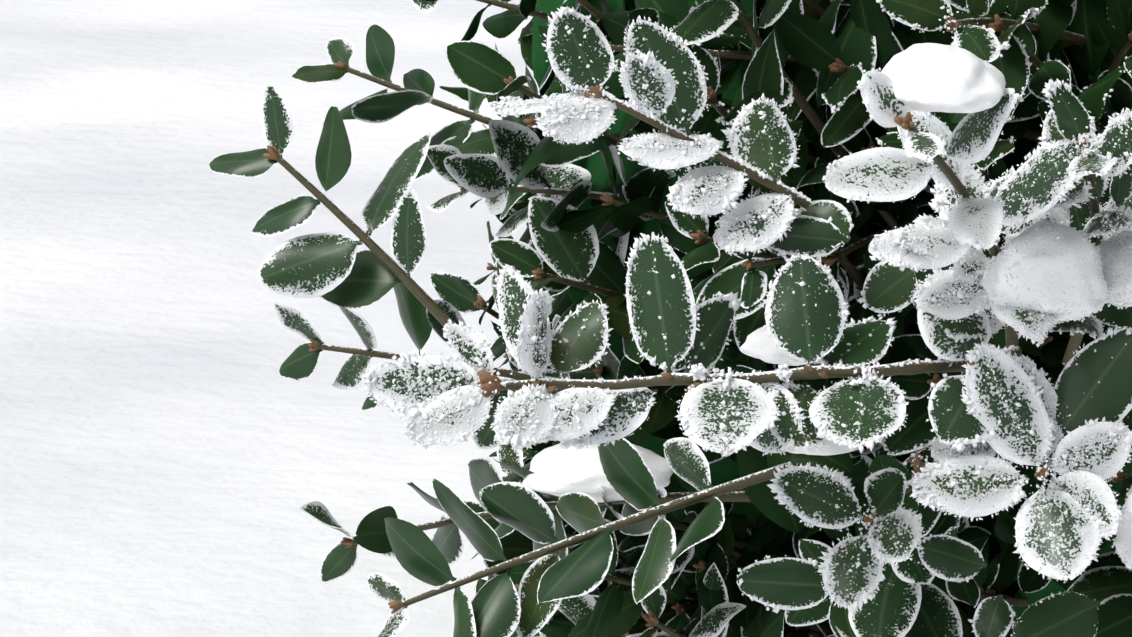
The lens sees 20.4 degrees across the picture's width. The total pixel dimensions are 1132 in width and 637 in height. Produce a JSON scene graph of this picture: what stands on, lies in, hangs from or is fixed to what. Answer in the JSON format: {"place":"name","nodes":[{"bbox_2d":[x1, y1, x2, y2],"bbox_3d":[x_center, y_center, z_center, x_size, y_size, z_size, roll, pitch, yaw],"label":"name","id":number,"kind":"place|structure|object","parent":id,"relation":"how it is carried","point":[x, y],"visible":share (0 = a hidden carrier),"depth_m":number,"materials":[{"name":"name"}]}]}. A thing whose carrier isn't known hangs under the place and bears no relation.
{"place":"outdoors","nodes":[
{"label":"outdoors","id":0,"kind":"place"},
{"bbox_2d":[0,0,543,636],"bbox_3d":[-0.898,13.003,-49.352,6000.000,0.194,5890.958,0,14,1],"label":"snow ground","id":1,"kind":"structure","parent":0,"point":[176,450],"depth_m":2.75,"materials":[{"name":"white snow"}]},
{"bbox_2d":[209,0,1131,636],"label":"bush","id":2,"kind":"object","parent":1,"relation":"on","point":[555,594],"depth_m":0.55,"materials":[{"name":"green plant"}]},
{"bbox_2d":[522,443,672,501],"bbox_3d":[0.006,0.028,0.592,0.029,0.011,0.019,0,14,1],"label":"snow lump","id":3,"kind":"object","parent":2,"relation":"on","point":[558,470],"visible":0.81,"depth_m":0.59,"materials":[{"name":"white snow"}]},
{"bbox_2d":[263,14,1131,626],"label":"buds","id":4,"kind":"object","parent":2,"relation":"on","point":[829,260],"visible":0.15,"depth_m":0.56,"materials":[{"name":"brown plant"}]},
{"bbox_2d":[361,0,1131,635],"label":"bush frost crystals","id":5,"kind":"object","parent":2,"relation":"on","point":[699,370],"visible":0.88,"depth_m":0.50,"materials":[{"name":"white ice"}]},
{"bbox_2d":[982,220,1107,320],"bbox_3d":[0.076,-0.008,0.494,0.019,0.016,0.019,-4,15,-17],"label":"snow lump","id":6,"kind":"object","parent":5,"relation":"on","point":[1031,246],"visible":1,"depth_m":0.49,"materials":[{"name":"white snow"}]},
{"bbox_2d":[1098,230,1131,306],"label":"snow lump","id":7,"kind":"object","parent":5,"relation":"on","point":[1116,266],"visible":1,"depth_m":0.50,"materials":[{"name":"white snow"}]},
{"bbox_2d":[1115,485,1131,568],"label":"snow lump","id":8,"kind":"object","parent":5,"relation":"on","point":[1125,530],"visible":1,"depth_m":0.50,"materials":[{"name":"white snow"}]},
{"bbox_2d":[740,326,822,365],"bbox_3d":[0.039,0.004,0.536,0.018,0.007,0.014,0,14,1],"label":"snow lump","id":9,"kind":"object","parent":2,"relation":"on","point":[759,344],"visible":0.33,"depth_m":0.53,"materials":[{"name":"white snow"}]},
{"bbox_2d":[787,440,858,455],"bbox_3d":[0.043,0.020,0.536,0.016,0.005,0.011,0,14,1],"label":"snow lump","id":10,"kind":"object","parent":2,"relation":"on","point":[830,448],"visible":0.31,"depth_m":0.53,"materials":[{"name":"white snow"}]},
{"bbox_2d":[881,43,1005,112],"bbox_3d":[0.056,-0.035,0.465,0.019,0.010,0.016,0,14,1],"label":"snow lump","id":11,"kind":"object","parent":2,"relation":"on","point":[930,77],"visible":1,"depth_m":0.46,"materials":[{"name":"white snow"}]},
{"bbox_2d":[532,0,1127,622],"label":"bush","id":12,"kind":"object","parent":1,"relation":"on","point":[724,470],"visible":0.04,"depth_m":0.61,"materials":[{"name":"green plant"}]}
]}

